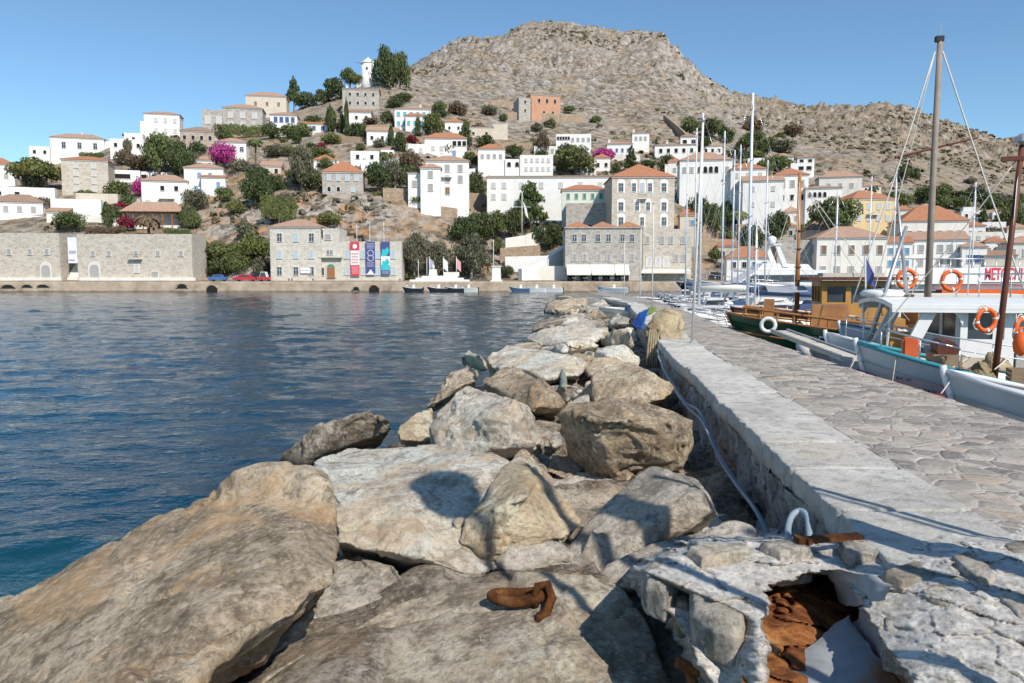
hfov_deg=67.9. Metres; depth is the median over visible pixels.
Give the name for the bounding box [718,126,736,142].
tree
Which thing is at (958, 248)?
window
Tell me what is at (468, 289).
motor boat
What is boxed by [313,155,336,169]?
house
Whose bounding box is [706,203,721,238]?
tree
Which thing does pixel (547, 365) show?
boulder
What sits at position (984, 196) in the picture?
shrub
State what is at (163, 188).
house
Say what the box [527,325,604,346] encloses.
boulder
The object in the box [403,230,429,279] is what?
tamarisk tree
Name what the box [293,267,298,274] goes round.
window
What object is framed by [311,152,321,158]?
shrub
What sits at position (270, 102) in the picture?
house
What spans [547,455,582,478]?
boulder
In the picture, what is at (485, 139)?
tree
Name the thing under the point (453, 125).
house
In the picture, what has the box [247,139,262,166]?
palm tree
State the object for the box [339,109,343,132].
cypress tree
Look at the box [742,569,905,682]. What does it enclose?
rusted housing
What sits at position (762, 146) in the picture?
tree
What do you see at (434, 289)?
motor boat
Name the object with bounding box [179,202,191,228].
cypress tree
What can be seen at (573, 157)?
tree
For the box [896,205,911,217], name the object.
house
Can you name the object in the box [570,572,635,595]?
rock
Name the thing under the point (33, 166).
umbrella pine
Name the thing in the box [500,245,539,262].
garden wall
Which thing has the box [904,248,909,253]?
window
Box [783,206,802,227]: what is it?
house
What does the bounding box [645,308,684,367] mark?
fishing net
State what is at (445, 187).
window
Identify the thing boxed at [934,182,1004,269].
sailing yacht
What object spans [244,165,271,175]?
shrub
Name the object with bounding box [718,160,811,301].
sailing yacht
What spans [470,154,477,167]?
house
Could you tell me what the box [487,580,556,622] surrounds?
mooring ring
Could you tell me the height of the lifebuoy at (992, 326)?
0.476 m
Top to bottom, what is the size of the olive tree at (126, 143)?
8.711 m
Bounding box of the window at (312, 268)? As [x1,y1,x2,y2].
[309,267,313,274]
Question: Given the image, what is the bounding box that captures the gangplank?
[770,328,857,368]
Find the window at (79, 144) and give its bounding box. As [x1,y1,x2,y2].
[77,142,81,148]
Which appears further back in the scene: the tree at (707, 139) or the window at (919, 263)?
the tree at (707, 139)
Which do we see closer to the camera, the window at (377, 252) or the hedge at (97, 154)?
the window at (377, 252)
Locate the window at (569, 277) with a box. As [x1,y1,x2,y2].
[567,275,574,280]
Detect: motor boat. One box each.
[401,284,423,291]
[426,284,447,291]
[443,284,465,291]
[457,284,478,291]
[508,284,529,291]
[524,284,545,291]
[541,284,563,291]
[597,282,628,291]
[654,289,689,296]
[656,288,716,297]
[659,293,724,300]
[662,292,731,303]
[667,297,745,306]
[673,295,756,306]
[683,305,789,321]
[695,311,734,327]
[701,296,783,304]
[714,301,793,313]
[809,336,830,361]
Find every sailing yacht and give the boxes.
[598,113,784,318]
[630,93,815,319]
[632,150,741,299]
[633,128,745,302]
[654,131,792,305]
[671,145,801,303]
[674,217,810,326]
[679,150,791,300]
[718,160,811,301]
[789,190,873,303]
[810,176,908,299]
[848,168,924,280]
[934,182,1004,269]
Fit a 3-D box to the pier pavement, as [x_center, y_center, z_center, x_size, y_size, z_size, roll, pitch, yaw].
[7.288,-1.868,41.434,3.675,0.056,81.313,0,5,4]
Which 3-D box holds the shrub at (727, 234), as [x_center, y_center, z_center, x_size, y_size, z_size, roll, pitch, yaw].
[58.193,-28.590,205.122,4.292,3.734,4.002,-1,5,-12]
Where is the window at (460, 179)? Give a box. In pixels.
[457,175,462,182]
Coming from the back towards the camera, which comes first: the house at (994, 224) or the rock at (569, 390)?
the house at (994, 224)
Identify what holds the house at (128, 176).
on the hillside
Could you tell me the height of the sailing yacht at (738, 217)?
14.288 m
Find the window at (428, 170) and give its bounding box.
[428,170,432,177]
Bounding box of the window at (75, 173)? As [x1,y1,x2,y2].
[73,170,78,175]
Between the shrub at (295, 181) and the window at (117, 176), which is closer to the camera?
the shrub at (295, 181)
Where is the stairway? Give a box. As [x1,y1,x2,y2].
[67,258,78,279]
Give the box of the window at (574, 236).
[572,234,576,241]
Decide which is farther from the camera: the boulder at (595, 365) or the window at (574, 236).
the window at (574, 236)
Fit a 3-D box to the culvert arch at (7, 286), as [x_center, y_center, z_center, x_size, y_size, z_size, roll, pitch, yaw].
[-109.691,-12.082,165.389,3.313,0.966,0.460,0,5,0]
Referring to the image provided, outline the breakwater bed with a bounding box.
[230,302,761,682]
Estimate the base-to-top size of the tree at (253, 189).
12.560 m
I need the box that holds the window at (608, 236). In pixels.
[606,234,610,241]
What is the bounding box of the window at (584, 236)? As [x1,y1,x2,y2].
[581,234,586,241]
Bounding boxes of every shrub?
[21,174,47,187]
[36,196,50,204]
[73,190,94,194]
[100,205,125,218]
[101,179,131,193]
[112,148,133,163]
[118,193,136,206]
[122,154,149,170]
[180,185,209,210]
[182,151,199,162]
[187,140,207,154]
[187,208,201,226]
[205,240,237,259]
[207,252,220,262]
[211,123,225,131]
[214,186,232,196]
[217,129,233,139]
[220,192,232,200]
[221,251,251,272]
[225,197,246,213]
[227,230,269,263]
[228,157,249,173]
[236,217,253,235]
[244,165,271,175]
[259,192,297,222]
[260,120,280,138]
[262,143,284,157]
[265,173,286,190]
[275,191,298,205]
[278,137,287,142]
[279,123,300,138]
[282,144,295,155]
[284,169,297,177]
[291,177,299,183]
[292,122,312,135]
[304,114,323,121]
[305,142,315,146]
[309,145,329,154]
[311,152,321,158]
[316,211,342,226]
[317,156,333,167]
[320,131,341,143]
[351,74,362,85]
[354,142,365,150]
[358,126,367,138]
[362,117,377,124]
[372,138,385,146]
[384,95,404,108]
[394,92,411,100]
[398,148,421,165]
[399,142,407,151]
[404,272,415,279]
[410,162,422,171]
[410,196,420,203]
[414,131,423,135]
[431,99,447,110]
[433,108,449,117]
[447,100,467,113]
[457,117,469,125]
[481,104,496,114]
[498,112,507,121]
[501,265,514,275]
[530,122,542,130]
[534,149,547,154]
[547,117,555,128]
[553,155,562,165]
[555,142,573,158]
[563,105,575,111]
[588,115,601,122]
[611,163,620,171]
[641,159,654,166]
[708,249,724,258]
[719,229,734,238]
[724,217,732,227]
[726,148,747,159]
[740,115,764,131]
[742,129,766,142]
[745,148,764,157]
[756,157,775,172]
[758,136,777,148]
[768,154,788,168]
[771,137,796,153]
[773,132,786,137]
[783,123,803,135]
[867,186,879,191]
[889,191,907,197]
[894,193,915,205]
[913,185,942,202]
[926,194,950,207]
[936,182,953,196]
[949,189,974,197]
[951,195,972,207]
[955,205,975,211]
[963,177,977,183]
[966,184,986,194]
[969,190,999,202]
[978,199,1002,208]
[986,225,1000,231]
[992,192,1012,207]
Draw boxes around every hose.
[656,349,769,531]
[657,355,768,532]
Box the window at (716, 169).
[714,166,718,172]
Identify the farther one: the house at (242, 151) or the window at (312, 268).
the house at (242, 151)
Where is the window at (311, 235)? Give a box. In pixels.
[308,233,314,241]
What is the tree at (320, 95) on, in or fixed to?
on the hillside
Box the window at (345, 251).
[343,250,349,258]
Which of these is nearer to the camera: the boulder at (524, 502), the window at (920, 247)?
the boulder at (524, 502)
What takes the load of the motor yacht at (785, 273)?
on the sea
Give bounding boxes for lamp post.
[623,237,624,300]
[639,227,641,303]
[651,202,653,306]
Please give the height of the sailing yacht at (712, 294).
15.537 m
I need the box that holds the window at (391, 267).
[391,267,395,274]
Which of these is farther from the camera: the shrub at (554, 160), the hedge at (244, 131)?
the hedge at (244, 131)
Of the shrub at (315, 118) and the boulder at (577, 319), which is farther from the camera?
the shrub at (315, 118)
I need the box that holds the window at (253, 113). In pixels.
[252,112,256,118]
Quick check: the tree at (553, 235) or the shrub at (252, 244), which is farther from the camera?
the tree at (553, 235)
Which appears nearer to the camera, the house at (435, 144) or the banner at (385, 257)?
the banner at (385, 257)
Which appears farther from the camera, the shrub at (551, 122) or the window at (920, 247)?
the shrub at (551, 122)
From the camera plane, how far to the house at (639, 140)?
287.48 m
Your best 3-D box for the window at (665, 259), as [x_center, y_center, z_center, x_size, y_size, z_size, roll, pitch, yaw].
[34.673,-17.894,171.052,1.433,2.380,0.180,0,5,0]
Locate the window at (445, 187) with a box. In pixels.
[445,187,449,194]
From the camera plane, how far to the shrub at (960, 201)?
279.94 m
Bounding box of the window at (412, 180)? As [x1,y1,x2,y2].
[412,180,416,186]
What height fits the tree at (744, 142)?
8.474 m
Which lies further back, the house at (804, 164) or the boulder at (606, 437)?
the house at (804, 164)
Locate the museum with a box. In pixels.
[267,219,405,280]
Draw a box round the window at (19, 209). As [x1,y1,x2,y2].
[17,206,22,211]
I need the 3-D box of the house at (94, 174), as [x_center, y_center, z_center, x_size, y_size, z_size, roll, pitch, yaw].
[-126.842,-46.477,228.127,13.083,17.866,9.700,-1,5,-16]
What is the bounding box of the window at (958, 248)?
[956,244,962,252]
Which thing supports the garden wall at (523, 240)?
on the hillside
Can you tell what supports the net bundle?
on the tarpaulin
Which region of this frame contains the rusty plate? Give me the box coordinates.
[793,532,863,544]
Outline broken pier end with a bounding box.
[626,514,1023,682]
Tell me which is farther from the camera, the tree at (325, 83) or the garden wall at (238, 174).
the tree at (325, 83)
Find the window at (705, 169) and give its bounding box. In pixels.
[703,166,707,173]
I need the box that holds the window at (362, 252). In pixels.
[360,250,365,258]
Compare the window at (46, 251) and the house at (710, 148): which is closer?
the window at (46, 251)
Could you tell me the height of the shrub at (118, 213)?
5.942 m
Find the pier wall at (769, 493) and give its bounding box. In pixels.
[606,301,832,582]
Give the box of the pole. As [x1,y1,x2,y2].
[689,117,704,342]
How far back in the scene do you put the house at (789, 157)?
297.53 m
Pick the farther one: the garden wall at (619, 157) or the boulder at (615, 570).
the garden wall at (619, 157)
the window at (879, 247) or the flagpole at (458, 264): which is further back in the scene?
the window at (879, 247)
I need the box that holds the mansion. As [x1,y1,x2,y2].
[603,164,676,228]
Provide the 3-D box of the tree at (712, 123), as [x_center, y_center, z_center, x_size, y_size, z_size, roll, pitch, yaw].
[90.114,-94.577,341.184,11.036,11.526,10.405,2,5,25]
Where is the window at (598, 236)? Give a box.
[595,234,600,241]
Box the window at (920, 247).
[918,245,923,252]
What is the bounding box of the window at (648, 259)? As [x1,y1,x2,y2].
[646,257,651,266]
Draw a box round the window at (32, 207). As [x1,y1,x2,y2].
[30,206,36,212]
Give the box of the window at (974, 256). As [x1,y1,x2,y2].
[967,255,981,262]
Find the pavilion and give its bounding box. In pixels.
[120,202,181,229]
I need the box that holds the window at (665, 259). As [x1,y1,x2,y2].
[663,257,668,266]
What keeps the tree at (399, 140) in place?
on the hillside
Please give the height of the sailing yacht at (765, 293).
6.379 m
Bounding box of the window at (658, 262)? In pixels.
[655,257,660,266]
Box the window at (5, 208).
[3,206,8,211]
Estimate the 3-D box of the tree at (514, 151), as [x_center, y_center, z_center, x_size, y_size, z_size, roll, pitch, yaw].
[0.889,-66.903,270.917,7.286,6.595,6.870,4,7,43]
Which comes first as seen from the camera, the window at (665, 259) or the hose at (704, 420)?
the hose at (704, 420)
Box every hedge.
[78,151,104,157]
[83,225,126,233]
[163,227,191,233]
[222,123,264,138]
[372,191,407,195]
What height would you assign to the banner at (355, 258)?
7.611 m
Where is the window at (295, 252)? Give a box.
[293,250,298,258]
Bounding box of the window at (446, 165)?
[445,164,449,171]
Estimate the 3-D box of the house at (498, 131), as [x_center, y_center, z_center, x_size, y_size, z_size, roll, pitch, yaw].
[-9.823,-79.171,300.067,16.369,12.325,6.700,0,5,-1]
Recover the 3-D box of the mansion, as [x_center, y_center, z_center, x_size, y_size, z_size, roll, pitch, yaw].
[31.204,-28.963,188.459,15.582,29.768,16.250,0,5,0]
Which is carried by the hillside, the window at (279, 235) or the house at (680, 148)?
the house at (680, 148)
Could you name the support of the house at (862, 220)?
on the hillside
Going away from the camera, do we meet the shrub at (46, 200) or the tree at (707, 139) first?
the shrub at (46, 200)
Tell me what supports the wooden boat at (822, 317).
on the sea
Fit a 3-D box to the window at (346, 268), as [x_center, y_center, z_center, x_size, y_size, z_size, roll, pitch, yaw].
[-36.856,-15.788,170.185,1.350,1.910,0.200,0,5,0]
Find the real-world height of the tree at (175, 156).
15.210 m
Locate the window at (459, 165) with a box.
[458,164,462,171]
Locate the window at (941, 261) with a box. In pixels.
[937,259,942,265]
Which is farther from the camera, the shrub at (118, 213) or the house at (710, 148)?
the house at (710, 148)
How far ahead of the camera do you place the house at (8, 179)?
233.10 m
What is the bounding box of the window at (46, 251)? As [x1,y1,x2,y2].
[44,249,49,254]
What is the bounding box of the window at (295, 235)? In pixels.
[293,233,298,241]
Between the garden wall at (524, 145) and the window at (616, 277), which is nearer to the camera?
the window at (616, 277)
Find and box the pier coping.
[600,297,1010,583]
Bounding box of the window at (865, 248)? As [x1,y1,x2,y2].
[862,245,868,254]
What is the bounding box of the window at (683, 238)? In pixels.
[681,236,685,242]
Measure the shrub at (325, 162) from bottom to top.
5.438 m
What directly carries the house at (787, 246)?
on the hillside
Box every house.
[0,158,20,185]
[0,186,58,198]
[0,194,50,219]
[29,132,109,163]
[44,207,72,222]
[50,193,120,215]
[59,156,114,195]
[110,133,146,158]
[115,170,172,183]
[140,111,183,138]
[140,175,188,203]
[179,127,219,155]
[183,163,228,196]
[194,156,214,164]
[202,104,266,135]
[215,138,248,165]
[245,92,289,117]
[260,161,284,173]
[269,112,327,136]
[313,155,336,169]
[321,161,365,193]
[341,85,380,109]
[342,109,372,124]
[350,151,379,171]
[365,127,399,144]
[379,153,399,166]
[381,150,394,153]
[393,105,431,134]
[406,133,467,157]
[406,153,469,217]
[444,118,463,133]
[469,124,507,139]
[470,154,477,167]
[477,144,552,176]
[486,175,610,225]
[513,94,560,120]
[534,146,555,154]
[556,134,590,153]
[560,185,605,228]
[577,162,596,174]
[592,154,610,170]
[605,139,632,154]
[630,129,649,151]
[653,134,698,159]
[667,158,678,175]
[676,151,733,210]
[677,207,696,246]
[703,142,723,154]
[714,239,737,261]
[723,246,769,280]
[729,163,766,211]
[740,175,784,234]
[746,158,764,164]
[769,153,794,168]
[772,240,812,265]
[775,168,809,225]
[779,223,796,239]
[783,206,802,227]
[788,156,815,177]
[801,186,842,226]
[801,221,828,239]
[803,226,889,280]
[814,171,862,196]
[840,190,896,235]
[862,182,881,193]
[886,236,914,280]
[887,206,968,235]
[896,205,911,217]
[897,231,969,279]
[957,207,981,221]
[959,240,989,280]
[968,232,1002,241]
[969,221,987,231]
[979,236,1004,249]
[981,222,1005,231]
[982,250,1018,266]
[989,212,999,219]
[996,236,1023,266]
[1003,223,1023,232]
[1003,233,1023,239]
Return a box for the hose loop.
[784,508,812,539]
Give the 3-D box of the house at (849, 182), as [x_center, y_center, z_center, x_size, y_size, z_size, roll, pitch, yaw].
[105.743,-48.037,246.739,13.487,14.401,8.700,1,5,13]
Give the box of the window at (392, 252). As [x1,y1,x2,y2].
[390,250,395,258]
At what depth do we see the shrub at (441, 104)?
328.80 m
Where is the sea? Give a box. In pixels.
[0,292,791,596]
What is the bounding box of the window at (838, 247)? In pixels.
[834,245,840,254]
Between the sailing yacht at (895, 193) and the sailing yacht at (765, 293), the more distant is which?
the sailing yacht at (895, 193)
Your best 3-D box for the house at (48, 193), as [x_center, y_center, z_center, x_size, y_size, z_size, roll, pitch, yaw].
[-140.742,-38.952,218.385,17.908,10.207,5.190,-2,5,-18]
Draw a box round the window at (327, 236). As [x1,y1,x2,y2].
[325,234,330,239]
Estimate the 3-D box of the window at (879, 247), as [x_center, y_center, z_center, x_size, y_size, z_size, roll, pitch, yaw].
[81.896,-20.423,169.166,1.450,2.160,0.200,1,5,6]
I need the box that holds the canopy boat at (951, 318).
[823,202,1023,369]
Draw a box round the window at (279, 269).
[276,267,281,274]
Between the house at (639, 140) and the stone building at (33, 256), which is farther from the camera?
the house at (639, 140)
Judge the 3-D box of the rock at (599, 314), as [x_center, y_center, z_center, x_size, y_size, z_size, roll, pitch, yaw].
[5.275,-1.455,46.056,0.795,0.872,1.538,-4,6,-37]
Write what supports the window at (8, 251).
in the stone building at (33, 256)
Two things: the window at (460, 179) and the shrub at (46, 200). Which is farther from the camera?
the shrub at (46, 200)
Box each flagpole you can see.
[429,256,433,268]
[443,256,447,271]
[456,256,460,271]
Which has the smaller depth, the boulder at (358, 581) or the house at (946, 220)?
the boulder at (358, 581)
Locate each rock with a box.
[272,603,316,653]
[452,516,464,529]
[495,539,573,570]
[550,384,579,401]
[570,389,583,401]
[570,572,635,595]
[576,309,585,312]
[587,310,606,319]
[609,468,634,479]
[619,327,637,337]
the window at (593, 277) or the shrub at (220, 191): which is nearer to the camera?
the window at (593, 277)
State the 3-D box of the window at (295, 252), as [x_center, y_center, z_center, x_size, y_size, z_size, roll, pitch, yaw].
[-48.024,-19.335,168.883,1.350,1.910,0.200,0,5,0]
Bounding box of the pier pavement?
[588,292,1023,532]
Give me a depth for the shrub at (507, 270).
175.50 m
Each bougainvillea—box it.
[110,200,126,217]
[115,216,136,227]
[131,176,141,194]
[207,139,236,167]
[316,142,325,147]
[406,134,418,142]
[591,147,615,159]
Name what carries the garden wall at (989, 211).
on the hillside
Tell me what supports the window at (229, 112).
in the house at (245, 114)
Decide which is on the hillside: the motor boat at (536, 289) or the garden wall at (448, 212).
the garden wall at (448, 212)
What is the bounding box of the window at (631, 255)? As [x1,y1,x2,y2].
[630,254,634,260]
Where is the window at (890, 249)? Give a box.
[888,248,892,254]
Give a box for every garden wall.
[80,216,118,225]
[150,227,196,234]
[228,171,246,176]
[263,177,321,185]
[335,136,394,143]
[364,124,391,126]
[383,188,486,208]
[441,206,479,217]
[469,166,555,174]
[490,101,512,106]
[500,142,555,148]
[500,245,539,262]
[505,112,585,122]
[505,228,545,247]
[505,256,545,271]
[518,245,562,280]
[520,266,563,279]
[559,86,584,90]
[590,154,639,160]
[610,122,664,126]
[663,115,686,136]
[702,223,745,238]
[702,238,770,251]
[954,209,1000,214]
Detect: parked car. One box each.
[208,275,227,280]
[232,275,256,280]
[257,272,270,280]
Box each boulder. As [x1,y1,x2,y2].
[0,461,339,682]
[261,571,670,682]
[280,410,391,465]
[314,444,509,573]
[314,555,402,618]
[397,408,433,444]
[427,366,477,410]
[429,386,541,458]
[459,449,580,561]
[461,350,486,371]
[482,365,565,417]
[487,345,587,384]
[514,342,543,348]
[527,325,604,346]
[532,316,565,332]
[539,339,597,354]
[544,301,554,314]
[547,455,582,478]
[549,430,562,450]
[552,295,587,314]
[553,472,612,485]
[557,397,693,476]
[560,368,566,391]
[561,313,595,327]
[566,466,717,572]
[570,394,589,403]
[571,351,593,364]
[582,381,591,401]
[585,298,614,312]
[585,357,622,378]
[587,362,673,404]
[594,345,639,365]
[600,327,608,346]
[601,520,756,582]
[604,328,633,349]
[608,313,629,329]
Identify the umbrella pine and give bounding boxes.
[3,156,61,187]
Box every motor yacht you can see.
[675,269,777,289]
[681,225,832,300]
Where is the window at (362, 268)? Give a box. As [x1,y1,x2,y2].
[361,267,365,274]
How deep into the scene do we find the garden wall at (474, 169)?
249.49 m
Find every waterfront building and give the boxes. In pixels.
[562,221,643,280]
[641,229,691,279]
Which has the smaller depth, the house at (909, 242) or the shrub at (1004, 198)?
the house at (909, 242)
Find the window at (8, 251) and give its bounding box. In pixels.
[6,249,11,254]
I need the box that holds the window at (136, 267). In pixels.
[134,265,139,272]
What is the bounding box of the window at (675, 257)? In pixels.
[673,254,678,261]
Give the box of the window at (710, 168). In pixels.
[708,166,712,173]
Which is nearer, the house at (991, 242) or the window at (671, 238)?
the window at (671, 238)
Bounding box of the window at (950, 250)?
[947,244,953,252]
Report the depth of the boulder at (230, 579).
5.11 m
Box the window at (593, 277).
[591,275,598,280]
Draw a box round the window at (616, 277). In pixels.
[614,275,621,280]
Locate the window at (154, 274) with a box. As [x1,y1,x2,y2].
[151,271,158,277]
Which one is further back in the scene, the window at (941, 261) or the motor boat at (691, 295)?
the window at (941, 261)
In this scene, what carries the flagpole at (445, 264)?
on the monument at (446, 276)
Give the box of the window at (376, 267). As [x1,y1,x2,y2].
[376,267,380,274]
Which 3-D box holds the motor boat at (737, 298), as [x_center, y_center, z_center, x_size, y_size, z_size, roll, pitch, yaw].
[17.677,-2.331,58.105,7.073,2.306,2.119,0,5,-2]
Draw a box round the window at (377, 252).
[375,250,380,258]
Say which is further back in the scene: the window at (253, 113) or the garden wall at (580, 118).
the garden wall at (580, 118)
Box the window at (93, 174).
[91,171,96,176]
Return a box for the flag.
[522,193,531,227]
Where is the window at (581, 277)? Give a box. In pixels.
[579,275,586,280]
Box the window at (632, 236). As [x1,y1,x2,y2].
[629,234,634,241]
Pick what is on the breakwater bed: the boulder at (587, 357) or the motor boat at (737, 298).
the boulder at (587, 357)
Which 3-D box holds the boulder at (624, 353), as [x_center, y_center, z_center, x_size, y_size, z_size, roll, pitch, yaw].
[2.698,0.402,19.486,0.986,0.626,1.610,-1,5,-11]
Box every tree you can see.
[51,211,87,232]
[101,201,115,228]
[122,138,132,153]
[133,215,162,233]
[139,131,173,174]
[164,140,193,176]
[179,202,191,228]
[206,257,233,274]
[237,169,274,210]
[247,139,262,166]
[250,257,270,273]
[285,75,299,110]
[288,143,313,187]
[292,130,301,143]
[294,91,318,107]
[299,168,321,190]
[313,89,334,103]
[322,78,329,87]
[324,77,344,100]
[324,104,336,131]
[339,67,356,87]
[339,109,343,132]
[344,99,348,128]
[344,121,361,136]
[364,161,392,190]
[370,44,399,87]
[378,152,395,163]
[379,110,393,123]
[382,161,406,187]
[387,65,403,86]
[387,125,393,145]
[389,50,411,88]
[392,132,406,151]
[399,163,416,188]
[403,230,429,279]
[414,116,420,135]
[422,111,444,133]
[425,240,450,275]
[445,216,478,241]
[448,232,494,279]
[458,124,472,147]
[462,151,477,167]
[464,210,495,240]
[469,171,486,193]
[474,134,495,145]
[485,209,508,239]
[491,236,504,255]
[503,207,523,237]
[505,144,524,158]
[516,180,547,229]
[530,226,541,244]
[535,130,549,150]
[537,220,562,250]
[554,144,597,175]
[624,145,638,168]
[656,154,674,169]
[680,116,700,133]
[685,192,709,232]
[698,136,712,151]
[700,117,725,137]
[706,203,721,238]
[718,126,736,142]
[718,200,732,220]
[728,211,747,234]
[733,136,757,151]
[736,223,764,248]
[753,141,770,154]
[763,209,790,238]
[780,155,794,164]
[805,219,827,225]
[807,196,863,228]
[895,163,913,183]
[909,167,921,180]
[978,206,987,222]
[995,197,1023,225]
[1018,193,1023,204]
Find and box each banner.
[67,237,77,262]
[300,268,310,272]
[350,241,359,275]
[365,241,375,274]
[380,241,389,274]
[932,268,977,283]
[979,267,1023,283]
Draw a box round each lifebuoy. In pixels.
[894,267,918,290]
[938,268,964,292]
[972,305,998,334]
[1012,314,1023,338]
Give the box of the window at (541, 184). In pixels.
[539,182,543,188]
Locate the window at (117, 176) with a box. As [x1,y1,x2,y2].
[115,173,130,178]
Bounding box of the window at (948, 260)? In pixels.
[946,259,952,265]
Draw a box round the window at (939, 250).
[937,244,943,252]
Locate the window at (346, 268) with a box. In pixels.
[345,267,349,274]
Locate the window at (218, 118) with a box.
[216,116,221,123]
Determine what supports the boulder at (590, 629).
on the breakwater bed
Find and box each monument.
[410,264,469,280]
[490,266,501,280]
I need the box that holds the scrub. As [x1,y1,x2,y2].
[44,20,1023,267]
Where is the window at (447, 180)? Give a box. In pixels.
[445,175,449,182]
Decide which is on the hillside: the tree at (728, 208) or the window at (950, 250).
the tree at (728, 208)
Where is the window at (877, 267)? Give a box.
[876,266,881,272]
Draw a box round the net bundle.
[639,307,657,315]
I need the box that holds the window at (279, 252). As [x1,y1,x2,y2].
[276,250,282,258]
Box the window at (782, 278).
[743,275,821,281]
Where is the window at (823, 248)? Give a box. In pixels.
[820,246,826,254]
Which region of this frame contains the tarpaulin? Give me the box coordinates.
[632,309,648,330]
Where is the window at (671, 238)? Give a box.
[669,236,673,242]
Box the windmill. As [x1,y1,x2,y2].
[356,57,384,87]
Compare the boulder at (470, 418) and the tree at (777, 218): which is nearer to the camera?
the boulder at (470, 418)
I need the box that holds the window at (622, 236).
[620,234,624,241]
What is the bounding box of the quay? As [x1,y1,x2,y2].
[0,281,1023,291]
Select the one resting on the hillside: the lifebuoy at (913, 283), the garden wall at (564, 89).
the garden wall at (564, 89)
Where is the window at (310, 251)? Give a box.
[308,250,314,258]
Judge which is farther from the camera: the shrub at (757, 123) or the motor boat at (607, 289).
the shrub at (757, 123)
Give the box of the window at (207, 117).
[205,115,210,123]
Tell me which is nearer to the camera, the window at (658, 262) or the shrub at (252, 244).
the window at (658, 262)
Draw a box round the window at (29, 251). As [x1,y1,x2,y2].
[27,249,32,254]
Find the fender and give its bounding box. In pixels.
[1012,327,1023,355]
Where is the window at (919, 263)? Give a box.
[917,259,923,265]
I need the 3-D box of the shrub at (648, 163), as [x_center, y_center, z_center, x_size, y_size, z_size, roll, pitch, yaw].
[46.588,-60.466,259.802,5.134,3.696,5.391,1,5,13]
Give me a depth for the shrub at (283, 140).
266.61 m
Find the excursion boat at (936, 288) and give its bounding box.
[891,258,1023,316]
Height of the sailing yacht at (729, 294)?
16.008 m
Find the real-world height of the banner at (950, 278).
0.643 m
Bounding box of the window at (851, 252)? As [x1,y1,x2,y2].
[848,245,854,254]
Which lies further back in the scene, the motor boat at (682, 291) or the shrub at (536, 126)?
the shrub at (536, 126)
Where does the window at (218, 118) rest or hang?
in the house at (245, 114)
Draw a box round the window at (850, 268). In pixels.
[848,266,853,272]
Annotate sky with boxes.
[0,0,1023,163]
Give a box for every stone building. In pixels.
[0,233,77,280]
[77,234,206,280]
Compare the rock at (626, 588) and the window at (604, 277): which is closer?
the rock at (626, 588)
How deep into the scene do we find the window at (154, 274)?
168.74 m
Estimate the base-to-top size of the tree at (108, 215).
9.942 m
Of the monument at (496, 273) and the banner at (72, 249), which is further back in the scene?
the banner at (72, 249)
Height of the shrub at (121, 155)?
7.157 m
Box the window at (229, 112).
[228,111,232,117]
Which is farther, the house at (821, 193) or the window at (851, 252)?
the house at (821, 193)
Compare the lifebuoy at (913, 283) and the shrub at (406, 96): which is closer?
the lifebuoy at (913, 283)
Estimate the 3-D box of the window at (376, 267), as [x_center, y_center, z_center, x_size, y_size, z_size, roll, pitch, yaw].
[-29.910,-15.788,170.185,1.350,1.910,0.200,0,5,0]
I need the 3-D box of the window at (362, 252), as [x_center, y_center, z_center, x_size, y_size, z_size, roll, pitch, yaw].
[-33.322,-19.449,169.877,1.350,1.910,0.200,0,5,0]
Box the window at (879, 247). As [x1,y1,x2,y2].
[876,245,882,254]
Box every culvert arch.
[0,284,14,287]
[21,284,31,286]
[36,284,48,286]
[176,283,187,287]
[205,284,218,291]
[367,284,380,291]
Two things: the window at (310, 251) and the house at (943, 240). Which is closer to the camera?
the window at (310, 251)
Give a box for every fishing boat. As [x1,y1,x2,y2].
[850,133,1023,397]
[939,365,1023,421]
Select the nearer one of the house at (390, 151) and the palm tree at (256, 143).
the palm tree at (256, 143)
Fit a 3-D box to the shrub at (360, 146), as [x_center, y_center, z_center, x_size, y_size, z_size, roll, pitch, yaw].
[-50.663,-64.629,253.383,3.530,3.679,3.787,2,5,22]
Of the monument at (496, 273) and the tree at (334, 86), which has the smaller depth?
the monument at (496, 273)
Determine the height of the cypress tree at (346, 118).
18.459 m
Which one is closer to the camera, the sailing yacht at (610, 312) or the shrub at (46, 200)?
the sailing yacht at (610, 312)
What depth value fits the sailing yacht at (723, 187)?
55.44 m
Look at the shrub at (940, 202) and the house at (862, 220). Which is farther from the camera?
the shrub at (940, 202)
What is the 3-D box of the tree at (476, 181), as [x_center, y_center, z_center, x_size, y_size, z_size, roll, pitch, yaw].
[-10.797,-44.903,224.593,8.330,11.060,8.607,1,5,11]
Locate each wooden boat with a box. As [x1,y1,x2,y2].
[725,299,913,355]
[730,173,1022,325]
[837,21,1023,349]
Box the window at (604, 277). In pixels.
[602,275,609,280]
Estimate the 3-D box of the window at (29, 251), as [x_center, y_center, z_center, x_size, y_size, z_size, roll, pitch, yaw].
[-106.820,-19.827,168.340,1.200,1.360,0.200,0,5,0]
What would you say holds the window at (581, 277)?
in the waterfront building at (593, 253)
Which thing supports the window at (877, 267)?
in the house at (823, 242)
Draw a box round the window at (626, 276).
[621,275,628,280]
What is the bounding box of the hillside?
[0,20,1023,280]
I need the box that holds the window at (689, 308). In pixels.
[688,308,730,309]
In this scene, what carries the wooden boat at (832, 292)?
on the sea
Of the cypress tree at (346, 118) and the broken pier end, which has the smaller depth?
the broken pier end
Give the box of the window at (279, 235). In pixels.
[276,233,282,241]

